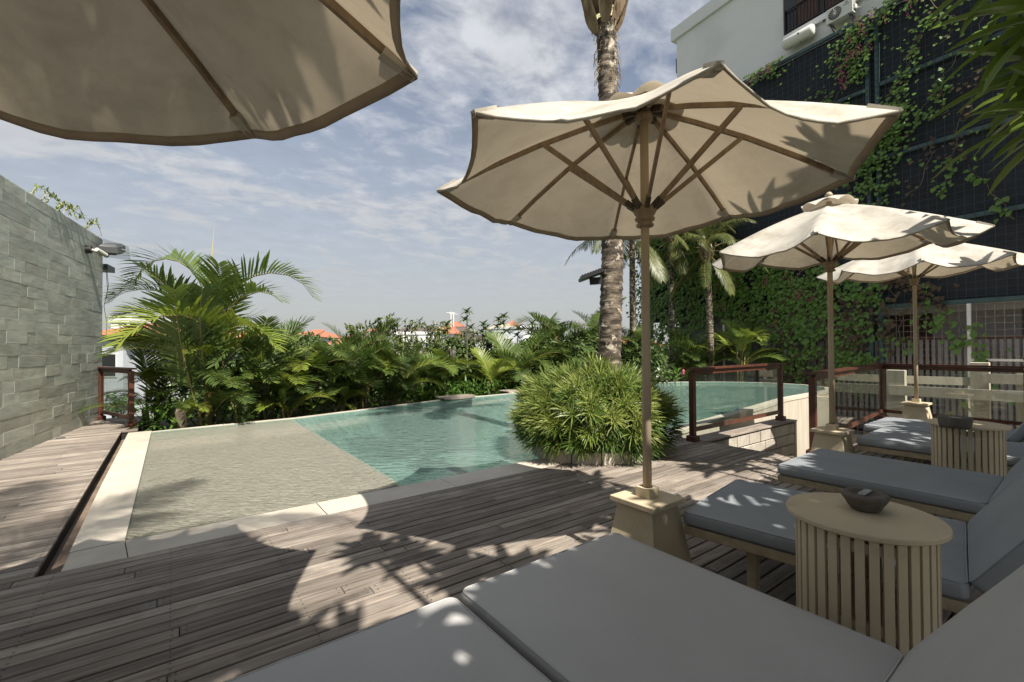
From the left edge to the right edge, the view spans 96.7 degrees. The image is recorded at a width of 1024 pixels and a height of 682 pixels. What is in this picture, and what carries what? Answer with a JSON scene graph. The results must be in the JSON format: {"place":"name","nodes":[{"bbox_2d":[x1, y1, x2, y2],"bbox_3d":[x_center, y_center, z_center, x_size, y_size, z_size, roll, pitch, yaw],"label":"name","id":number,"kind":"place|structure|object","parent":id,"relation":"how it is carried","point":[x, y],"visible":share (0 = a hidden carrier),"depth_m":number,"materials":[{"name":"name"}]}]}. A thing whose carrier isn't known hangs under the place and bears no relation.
{"place":"outdoors","nodes":[
{"label":"outdoors","id":0,"kind":"place"},
{"bbox_2d":[108,316,170,328],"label":"house","id":1,"kind":"structure","parent":0,"point":[113,320],"depth_m":33.32,"materials":[{"name":"white paint"}]},
{"bbox_2d":[295,329,338,343],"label":"house","id":2,"kind":"structure","parent":0,"point":[322,333],"depth_m":43.52,"materials":[{"name":"orange tile"}]},
{"bbox_2d":[0,0,709,348],"label":"sky","id":3,"kind":"structure","parent":0,"point":[353,203],"materials":[{"name":"blue"}]},
{"bbox_2d":[0,416,1007,681],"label":"deck","id":4,"kind":"structure","parent":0,"point":[226,608],"depth_m":3.08,"materials":[{"name":"brown wood"}]},
{"bbox_2d":[0,175,102,459],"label":"slate wall","id":5,"kind":"structure","parent":4,"relation":"on","point":[51,285],"depth_m":7.13,"materials":[{"name":"grey stone"}]},
{"bbox_2d":[30,183,101,235],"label":"trailing plant","id":6,"kind":"object","parent":5,"relation":"on","point":[89,224],"visible":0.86,"depth_m":7.78,"materials":[{"name":"green plant"}]},
{"bbox_2d":[103,264,114,336],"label":"electrical box with cables","id":7,"kind":"structure","parent":5,"relation":"attached to","point":[107,268],"depth_m":9.79,"materials":[{"name":"grey metal"}]},
{"bbox_2d":[98,243,125,254],"bbox_3d":[-8.386,-1.960,9.564,0.440,0.402,0.870,0,-1,-28],"label":"outdoor lamp","id":8,"kind":"object","parent":5,"relation":"attached to","point":[112,248],"visible":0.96,"depth_m":9.31,"materials":[{"name":"white metal"}]},
{"bbox_2d":[97,366,136,427],"bbox_3d":[-7.768,1.060,8.909,1.741,1.095,0.140,-1,-1,33],"label":"glass railing","id":9,"kind":"object","parent":4,"relation":"on","point":[131,381],"visible":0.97,"depth_m":8.70,"materials":[{"name":"red wood"}]},
{"bbox_2d":[0,0,417,145],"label":"parasol","id":10,"kind":"object","parent":4,"relation":"on","point":[177,72],"visible":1,"depth_m":1.70,"materials":[{"name":"beige fabric"}]},
{"bbox_2d":[225,597,550,681],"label":"sun lounger","id":11,"kind":"object","parent":4,"relation":"on","point":[450,639],"visible":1,"depth_m":1.49,"materials":[{"name":"grey fabric"}]},
{"bbox_2d":[61,382,828,571],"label":"swimming pool","id":12,"kind":"structure","parent":4,"relation":"in","point":[164,489],"depth_m":6.15,"materials":[{"name":"green tile"}]},
{"bbox_2d":[435,394,475,400],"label":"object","id":13,"kind":"object","parent":12,"relation":"on","point":[455,397],"visible":1,"depth_m":12.82,"materials":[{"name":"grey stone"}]},
{"bbox_2d":[532,432,654,464],"bbox_3d":[1.126,1.603,6.398,1.680,0.449,1.678,0,-1,-37],"label":"round planter","id":14,"kind":"object","parent":4,"relation":"on","point":[606,459],"visible":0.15,"depth_m":5.62,"materials":[{"name":"beige stone"}]},
{"bbox_2d":[504,347,687,466],"bbox_3d":[1.073,0.827,6.398,2.509,1.528,2.635,0,-1,-37],"label":"round bush","id":15,"kind":"object","parent":14,"relation":"in","point":[579,418],"visible":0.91,"depth_m":5.67,"materials":[{"name":"green plant"}]},
{"bbox_2d":[581,0,627,441],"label":"coconut palm","id":16,"kind":"object","parent":14,"relation":"in","point":[604,19],"visible":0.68,"depth_m":6.28,"materials":[{"name":"brown plant"}]},
{"bbox_2d":[578,267,604,284],"bbox_3d":[1.146,-0.896,6.355,0.408,0.226,0.260,0,-1,0],"label":"floodlight","id":17,"kind":"object","parent":16,"relation":"attached to","point":[593,278],"visible":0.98,"depth_m":6.31,"materials":[{"name":"black metal"}]},
{"bbox_2d":[437,60,903,562],"bbox_3d":[0.783,-0.079,2.907,2.440,3.125,2.463,0,-1,-21],"label":"parasol","id":18,"kind":"object","parent":4,"relation":"on","point":[709,143],"visible":1,"depth_m":2.90,"materials":[{"name":"beige fabric"}]},
{"bbox_2d":[686,363,785,441],"bbox_3d":[3.980,0.975,7.888,3.210,1.115,0.140,0,-1,-37],"label":"glass railing","id":19,"kind":"object","parent":4,"relation":"on","point":[692,436],"visible":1,"depth_m":7.50,"materials":[{"name":"red wood"}]},
{"bbox_2d":[461,533,1023,681],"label":"sun lounger","id":20,"kind":"object","parent":4,"relation":"on","point":[613,607],"visible":0.97,"depth_m":1.57,"materials":[{"name":"grey fabric"}]},
{"bbox_2d":[712,421,796,456],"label":"block wall","id":21,"kind":"structure","parent":4,"relation":"attached to","point":[785,443],"depth_m":8.26,"materials":[{"name":"beige stone"}]},
{"bbox_2d":[683,472,1023,612],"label":"sun lounger","id":22,"kind":"object","parent":4,"relation":"on","point":[982,550],"visible":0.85,"depth_m":2.42,"materials":[{"name":"grey fabric"}]},
{"bbox_2d":[712,192,994,452],"bbox_3d":[3.622,-0.102,5.173,2.434,3.201,2.424,0,-1,-29],"label":"parasol","id":23,"kind":"object","parent":4,"relation":"on","point":[830,230],"visible":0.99,"depth_m":4.99,"materials":[{"name":"beige fabric"}]},
{"bbox_2d":[786,492,952,657],"bbox_3d":[1.463,1.085,1.894,0.544,0.735,0.544,0,-1,-37],"label":"side table","id":24,"kind":"object","parent":4,"relation":"on","point":[862,596],"visible":0.81,"depth_m":1.73,"materials":[{"name":"beige paint"}]},
{"bbox_2d":[840,486,890,512],"bbox_3d":[1.505,0.679,1.940,0.189,0.076,0.169,0,-1,-37],"label":"ashtray","id":25,"kind":"object","parent":24,"relation":"on","point":[864,500],"visible":1,"depth_m":1.90,"materials":[{"name":"stone"}]},
{"bbox_2d":[777,449,1023,521],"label":"sun lounger","id":26,"kind":"object","parent":4,"relation":"on","point":[961,494],"visible":0.82,"depth_m":3.46,"materials":[{"name":"grey fabric"}]},
{"bbox_2d":[805,363,1023,453],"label":"glass railing","id":27,"kind":"object","parent":4,"relation":"on","point":[881,411],"visible":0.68,"depth_m":7.69,"materials":[{"name":"red wood"}]},
{"bbox_2d":[816,243,1023,419],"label":"parasol","id":28,"kind":"object","parent":4,"relation":"on","point":[931,261],"visible":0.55,"depth_m":7.25,"materials":[{"name":"beige fabric"}]},
{"bbox_2d":[857,428,1023,471],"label":"sun lounger","id":29,"kind":"object","parent":4,"relation":"on","point":[906,445],"visible":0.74,"depth_m":4.78,"materials":[{"name":"grey fabric"}]},
{"bbox_2d":[864,417,1023,442],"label":"sun lounger","id":30,"kind":"object","parent":4,"relation":"on","point":[1015,435],"visible":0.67,"depth_m":5.68,"materials":[{"name":"grey fabric"}]},
{"bbox_2d":[926,418,1011,476],"bbox_3d":[4.057,1.099,4.053,0.544,0.735,0.544,0,-1,-37],"label":"side table","id":31,"kind":"object","parent":4,"relation":"on","point":[991,454],"visible":0.46,"depth_m":3.88,"materials":[{"name":"beige paint"}]},
{"bbox_2d":[937,415,972,428],"bbox_3d":[3.760,0.686,3.863,0.224,0.088,0.224,0,-1,-37],"label":"ashtray","id":32,"kind":"object","parent":31,"relation":"on","point":[956,422],"visible":1,"depth_m":3.80,"materials":[{"name":"stone"}]},
{"bbox_2d":[926,0,1023,195],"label":"palm tree","id":33,"kind":"object","parent":4,"relation":"on","point":[1012,49],"visible":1,"depth_m":2.16,"materials":[{"name":"green plant"}]},
{"bbox_3d":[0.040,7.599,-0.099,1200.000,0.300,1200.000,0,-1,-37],"label":"ground","id":34,"kind":"structure","parent":0,"visible":0},
{"bbox_2d":[104,392,138,417],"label":"broadleaf tree","id":35,"kind":"object","parent":34,"relation":"on","point":[121,400],"visible":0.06,"depth_m":13.23,"materials":[{"name":"green plant"}]},
{"bbox_2d":[102,324,166,417],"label":"house","id":36,"kind":"structure","parent":34,"relation":"on","point":[119,358],"depth_m":24.30,"materials":[{"name":"white paint"}]},
{"bbox_2d":[102,353,116,376],"bbox_3d":[-21.510,1.289,24.259,0.900,1.300,0.055,0,-1,0],"label":"window","id":37,"kind":"structure","parent":36,"relation":"in","point":[110,360],"depth_m":24.23,"materials":[{"name":"black glass"}]},
{"bbox_2d":[142,367,250,419],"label":"broadleaf bush","id":38,"kind":"object","parent":34,"relation":"on","point":[174,397],"visible":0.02,"depth_m":13.30,"materials":[{"name":"green plant"}]},
{"bbox_2d":[174,338,311,411],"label":"broadleaf bush","id":39,"kind":"object","parent":34,"relation":"on","point":[236,356],"visible":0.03,"depth_m":13.95,"materials":[{"name":"green plant"}]},
{"bbox_2d":[225,330,328,413],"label":"broadleaf bush","id":40,"kind":"object","parent":34,"relation":"on","point":[305,341],"visible":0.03,"depth_m":14.71,"materials":[{"name":"green plant"}]},
{"bbox_2d":[339,313,396,386],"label":"bamboo tree","id":41,"kind":"object","parent":34,"relation":"on","point":[358,327],"visible":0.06,"depth_m":20.79,"materials":[{"name":"plant"}]},
{"bbox_2d":[370,317,437,394],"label":"shrub","id":42,"kind":"object","parent":34,"relation":"on","point":[407,327],"visible":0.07,"depth_m":19.53,"materials":[{"name":"green plant"}]},
{"bbox_2d":[368,336,445,397],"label":"shrub","id":43,"kind":"object","parent":34,"relation":"on","point":[416,340],"depth_m":17.14,"materials":[{"name":"green plant"}]},
{"bbox_2d":[395,331,443,368],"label":"house","id":44,"kind":"structure","parent":34,"relation":"on","point":[420,334],"depth_m":55.30,"materials":[{"name":"white paint"}]},
{"bbox_2d":[408,319,454,354],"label":"bamboo tree","id":45,"kind":"object","parent":34,"relation":"on","point":[438,331],"visible":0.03,"depth_m":21.55,"materials":[{"name":"green plant"}]},
{"bbox_2d":[422,329,482,377],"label":"shrub","id":46,"kind":"object","parent":34,"relation":"on","point":[460,342],"visible":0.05,"depth_m":18.96,"materials":[{"name":"green plant"}]},
{"bbox_2d":[453,337,506,391],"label":"shrub","id":47,"kind":"object","parent":34,"relation":"on","point":[471,353],"visible":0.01,"depth_m":17.24,"materials":[{"name":"green plant"}]},
{"bbox_2d":[141,378,835,430],"bbox_3d":[0.748,4.764,16.216,21.748,5.770,8.102,0,-1,-26],"label":"planting bed","id":48,"kind":"object","parent":34,"relation":"on","point":[166,425],"visible":0.07,"depth_m":11.82,"materials":[{"name":"green plant"}]},
{"bbox_2d":[79,323,192,430],"bbox_3d":[-7.203,0.759,9.809,2.036,2.231,2.818,0,-1,-4],"label":"areca palm","id":49,"kind":"object","parent":48,"relation":"on","point":[158,386],"visible":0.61,"depth_m":9.16,"materials":[{"name":"green plant"}]},
{"bbox_2d":[135,396,210,428],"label":"shrub","id":50,"kind":"object","parent":48,"relation":"on","point":[187,405],"visible":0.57,"depth_m":8.81,"materials":[{"name":"green plant"}]},
{"bbox_2d":[175,408,187,428],"bbox_3d":[-6.429,1.604,8.849,0.210,0.598,0.215,0,-1,-37],"label":"tree stump","id":51,"kind":"object","parent":48,"relation":"on","point":[181,416],"visible":0.64,"depth_m":8.78,"materials":[{"name":"grey plant"}]},
{"bbox_2d":[91,242,322,426],"bbox_3d":[-6.120,-0.119,9.368,3.911,3.963,3.692,0,-1,-37],"label":"areca palm","id":52,"kind":"object","parent":48,"relation":"on","point":[213,327],"visible":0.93,"depth_m":8.84,"materials":[{"name":"green plant"}]},
{"bbox_2d":[186,384,277,422],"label":"areca palm","id":53,"kind":"object","parent":48,"relation":"on","point":[242,408],"visible":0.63,"depth_m":9.46,"materials":[{"name":"green plant"}]},
{"bbox_2d":[173,315,343,420],"bbox_3d":[-5.527,0.599,10.356,3.638,2.553,2.926,0,-1,-37],"label":"areca palm","id":54,"kind":"object","parent":48,"relation":"on","point":[261,357],"visible":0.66,"depth_m":10.27,"materials":[{"name":"green plant"}]},
{"bbox_2d":[255,383,335,418],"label":"areca palm","id":55,"kind":"object","parent":48,"relation":"on","point":[285,405],"visible":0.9,"depth_m":10.21,"materials":[{"name":"green plant"}]},
{"bbox_2d":[239,337,367,414],"bbox_3d":[-5.155,0.864,11.615,3.766,2.045,3.170,-1,-1,21],"label":"areca palm","id":56,"kind":"object","parent":48,"relation":"on","point":[312,358],"visible":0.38,"depth_m":10.96,"materials":[{"name":"green plant"}]},
{"bbox_2d":[309,381,371,411],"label":"areca palm","id":57,"kind":"object","parent":48,"relation":"on","point":[340,389],"visible":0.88,"depth_m":11.26,"materials":[{"name":"green plant"}]},
{"bbox_2d":[293,321,400,411],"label":"areca palm","id":58,"kind":"object","parent":48,"relation":"on","point":[350,344],"visible":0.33,"depth_m":11.68,"materials":[{"name":"green plant"}]},
{"bbox_2d":[309,317,415,409],"bbox_3d":[-3.944,0.623,11.896,2.387,2.520,2.444,-1,-1,28],"label":"areca palm","id":59,"kind":"object","parent":48,"relation":"on","point":[365,361],"visible":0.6,"depth_m":11.73,"materials":[{"name":"green plant"}]},
{"bbox_2d":[348,336,425,404],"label":"areca palm","id":60,"kind":"object","parent":48,"relation":"on","point":[382,357],"visible":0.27,"depth_m":12.78,"materials":[{"name":"green plant"}]},
{"bbox_2d":[134,374,658,431],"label":"undergrowth","id":61,"kind":"object","parent":48,"relation":"on","point":[277,408],"visible":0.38,"depth_m":11.30,"materials":[{"name":"green plant"}]},
{"bbox_2d":[357,349,451,405],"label":"areca palm","id":62,"kind":"object","parent":48,"relation":"on","point":[405,382],"visible":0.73,"depth_m":12.48,"materials":[{"name":"green plant"}]},
{"bbox_2d":[398,343,457,400],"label":"areca palm","id":63,"kind":"object","parent":48,"relation":"on","point":[424,371],"visible":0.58,"depth_m":13.87,"materials":[{"name":"green plant"}]},
{"bbox_2d":[420,347,480,391],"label":"areca palm","id":64,"kind":"object","parent":48,"relation":"on","point":[444,358],"visible":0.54,"depth_m":14.79,"materials":[{"name":"green plant"}]},
{"bbox_2d":[436,354,481,395],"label":"broadleaf bush","id":65,"kind":"object","parent":48,"relation":"on","point":[460,372],"visible":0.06,"depth_m":15.64,"materials":[{"name":"green plant"}]},
{"bbox_2d":[427,307,508,390],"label":"frangipani tree","id":66,"kind":"object","parent":48,"relation":"on","point":[451,341],"visible":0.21,"depth_m":16.89,"materials":[{"name":"green plant"}]},
{"bbox_2d":[470,347,526,394],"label":"areca palm","id":67,"kind":"object","parent":48,"relation":"on","point":[489,369],"visible":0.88,"depth_m":15.24,"materials":[{"name":"green plant"}]},
{"bbox_2d":[474,348,525,394],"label":"broadleaf bush","id":68,"kind":"object","parent":48,"relation":"on","point":[503,374],"visible":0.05,"depth_m":16.41,"materials":[{"name":"green plant"}]},
{"bbox_2d":[464,311,537,386],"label":"frangipani tree","id":69,"kind":"object","parent":48,"relation":"on","point":[507,330],"visible":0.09,"depth_m":18.01,"materials":[{"name":"green plant"}]},
{"bbox_2d":[470,328,568,381],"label":"areca palm","id":70,"kind":"object","parent":48,"relation":"on","point":[527,354],"visible":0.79,"depth_m":16.18,"materials":[{"name":"green plant"}]},
{"bbox_2d":[504,331,568,392],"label":"broadleaf bush","id":71,"kind":"object","parent":48,"relation":"on","point":[551,359],"visible":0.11,"depth_m":16.53,"materials":[{"name":"green plant"}]},
{"bbox_2d":[509,311,598,365],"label":"areca palm","id":72,"kind":"object","parent":48,"relation":"on","point":[553,324],"visible":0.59,"depth_m":17.83,"materials":[{"name":"green plant"}]},
{"bbox_2d":[563,327,598,385],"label":"broadleaf bush","id":73,"kind":"object","parent":48,"relation":"on","point":[585,338],"visible":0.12,"depth_m":17.57,"materials":[{"name":"green plant"}]},
{"bbox_2d":[561,296,640,350],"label":"areca palm","id":74,"kind":"object","parent":48,"relation":"on","point":[593,320],"visible":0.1,"depth_m":19.93,"materials":[{"name":"green plant"}]},
{"bbox_2d":[564,228,701,367],"bbox_3d":[5.210,-2.420,19.688,5.671,9.023,5.326,-1,-1,25],"label":"coconut palm","id":75,"kind":"object","parent":48,"relation":"on","point":[632,247],"visible":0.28,"depth_m":19.56,"materials":[{"name":"green plant"}]},
{"bbox_2d":[621,325,667,361],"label":"areca palm","id":76,"kind":"object","parent":48,"relation":"on","point":[638,331],"visible":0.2,"depth_m":19.40,"materials":[{"name":"green plant"}]},
{"bbox_2d":[621,332,688,414],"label":"broadleaf bush","id":77,"kind":"object","parent":48,"relation":"on","point":[656,361],"visible":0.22,"depth_m":18.71,"materials":[{"name":"green plant"}]},
{"bbox_2d":[623,221,735,380],"bbox_3d":[7.648,-2.566,21.865,5.720,9.344,5.579,0,-1,-37],"label":"coconut palm","id":78,"kind":"object","parent":48,"relation":"on","point":[680,260],"visible":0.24,"depth_m":21.75,"materials":[{"name":"green plant"}]},
{"bbox_2d":[658,328,716,381],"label":"areca palm","id":79,"kind":"object","parent":48,"relation":"on","point":[680,361],"visible":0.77,"depth_m":20.82,"materials":[{"name":"plant"}]},
{"bbox_2d":[658,335,759,381],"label":"areca palm","id":80,"kind":"object","parent":48,"relation":"on","point":[693,349],"visible":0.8,"depth_m":20.38,"materials":[{"name":"green plant"}]},
{"bbox_2d":[654,218,768,381],"bbox_3d":[8.813,-2.026,20.427,4.732,8.209,4.792,-1,-1,25],"label":"coconut palm","id":81,"kind":"object","parent":48,"relation":"on","point":[705,257],"visible":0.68,"depth_m":20.42,"materials":[{"name":"green plant"}]},
{"bbox_2d":[701,316,784,381],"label":"areca palm","id":82,"kind":"object","parent":48,"relation":"on","point":[742,338],"visible":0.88,"depth_m":19.50,"materials":[{"name":"green plant"}]},
{"bbox_2d":[491,327,523,355],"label":"warehouse","id":83,"kind":"structure","parent":34,"relation":"on","point":[511,335],"depth_m":50.31,"materials":[{"name":"white paint"}]},
{"bbox_2d":[671,0,904,384],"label":"hotel building","id":84,"kind":"structure","parent":34,"relation":"on","point":[742,38],"depth_m":21.02,"materials":[{"name":"white paint"}]},
{"bbox_2d":[782,24,815,50],"bbox_3d":[11.794,-12.430,18.694,0.594,0.665,1.200,0,-1,-30],"label":"water heater","id":85,"kind":"object","parent":84,"relation":"attached to","point":[799,37],"visible":1,"depth_m":18.50,"materials":[{"name":"grey plastic"}]},
{"bbox_2d":[797,0,818,27],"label":"wooden door","id":86,"kind":"structure","parent":84,"relation":"in","point":[811,1],"depth_m":18.61,"materials":[{"name":"brown wood"}]},
{"bbox_2d":[784,0,842,35],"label":"balcony railing","id":87,"kind":"object","parent":84,"relation":"on","point":[823,8],"visible":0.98,"depth_m":18.69,"materials":[{"name":"black metal"}]},
{"bbox_2d":[826,0,867,32],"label":"air conditioner unit","id":88,"kind":"object","parent":84,"relation":"attached to","point":[841,12],"visible":0.99,"depth_m":17.21,"materials":[{"name":"white metal"}]},
{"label":"lower terrace","id":89,"kind":"structure","parent":0,"visible":0},
{"bbox_2d":[650,0,1023,441],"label":"green wall","id":90,"kind":"structure","parent":89,"relation":"on","point":[964,199],"depth_m":15.19,"materials":[{"name":"green plant"}]},
{"bbox_2d":[626,221,730,379],"bbox_3d":[8.187,-2.067,23.973,0.350,10.896,7.612,0,-1,-30],"label":"climbing vine","id":91,"kind":"object","parent":90,"relation":"attached to","point":[698,291],"visible":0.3,"depth_m":23.30,"materials":[{"name":"green plant"}]},
{"bbox_2d":[695,252,848,335],"bbox_3d":[10.744,-2.323,19.675,0.317,4.651,6.643,0,-1,-30],"label":"climbing vine","id":92,"kind":"object","parent":90,"relation":"attached to","point":[772,276],"visible":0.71,"depth_m":19.38,"materials":[{"name":"green plant"}]},
{"bbox_2d":[756,277,890,401],"bbox_3d":[11.837,-0.016,17.754,0.347,5.392,4.818,0,-1,-30],"label":"climbing vine","id":93,"kind":"object","parent":90,"relation":"attached to","point":[841,324],"visible":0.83,"depth_m":17.52,"materials":[{"name":"green plant"}]},
{"bbox_2d":[740,0,934,87],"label":"climbing vine","id":94,"kind":"object","parent":90,"relation":"attached to","point":[853,37],"visible":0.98,"depth_m":16.79,"materials":[{"name":"green plant"}]},
{"bbox_2d":[804,7,905,104],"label":"climbing vine","id":95,"kind":"object","parent":90,"relation":"attached to","point":[853,67],"visible":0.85,"depth_m":16.70,"materials":[{"name":"green plant"}]},
{"bbox_2d":[835,79,933,205],"bbox_3d":[12.933,-6.402,15.976,0.280,4.487,2.978,0,-1,-30],"label":"climbing vine","id":96,"kind":"object","parent":90,"relation":"attached to","point":[870,181],"visible":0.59,"depth_m":15.85,"materials":[{"name":"green plant"}]},
{"bbox_2d":[834,275,959,356],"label":"climbing vine","id":97,"kind":"object","parent":90,"relation":"attached to","point":[903,281],"visible":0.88,"depth_m":15.53,"materials":[{"name":"green plant"}]},
{"bbox_2d":[843,28,987,191],"bbox_3d":[13.338,-7.444,15.284,0.262,3.955,4.017,0,-1,-30],"label":"climbing vine","id":98,"kind":"object","parent":90,"relation":"attached to","point":[924,117],"visible":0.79,"depth_m":14.79,"materials":[{"name":"green plant"}]},
{"bbox_2d":[877,3,962,138],"bbox_3d":[13.368,-8.876,15.231,0.258,4.115,2.546,0,-1,-30],"label":"climbing vine","id":99,"kind":"object","parent":90,"relation":"attached to","point":[893,91],"visible":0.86,"depth_m":15.34,"materials":[{"name":"green plant"}]},
{"bbox_2d":[891,0,994,69],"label":"climbing vine","id":100,"kind":"object","parent":90,"relation":"attached to","point":[944,27],"visible":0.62,"depth_m":14.47,"materials":[{"name":"green plant"}]},
{"bbox_2d":[901,36,999,205],"bbox_3d":[13.862,-6.795,14.404,0.244,4.443,2.573,0,-1,-30],"label":"climbing vine","id":101,"kind":"object","parent":90,"relation":"attached to","point":[949,157],"visible":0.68,"depth_m":14.34,"materials":[{"name":"green plant"}]},
{"bbox_2d":[911,290,1023,414],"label":"climbing vine","id":102,"kind":"object","parent":90,"relation":"attached to","point":[984,355],"visible":0.69,"depth_m":14.12,"materials":[{"name":"green plant"}]},
{"bbox_2d":[930,156,1013,223],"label":"climbing vine","id":103,"kind":"object","parent":90,"relation":"attached to","point":[970,178],"visible":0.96,"depth_m":13.93,"materials":[{"name":"green plant"}]},
{"bbox_2d":[682,300,1023,443],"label":"ground floor rooms","id":104,"kind":"object","parent":89,"relation":"on","point":[1006,335],"visible":0.2,"depth_m":15.40,"materials":[{"name":"paint"}]},
{"bbox_2d":[902,314,932,417],"bbox_3d":[14.741,1.214,16.494,0.060,4.350,0.900,0,-1,-30],"label":"door","id":105,"kind":"structure","parent":104,"relation":"in","point":[922,332],"depth_m":16.40,"materials":[{"name":"brown wood"}]},
{"bbox_2d":[886,362,1023,426],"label":"timber fence","id":106,"kind":"object","parent":89,"relation":"on","point":[980,394],"visible":0.53,"depth_m":8.89,"materials":[{"name":"beige wood"}]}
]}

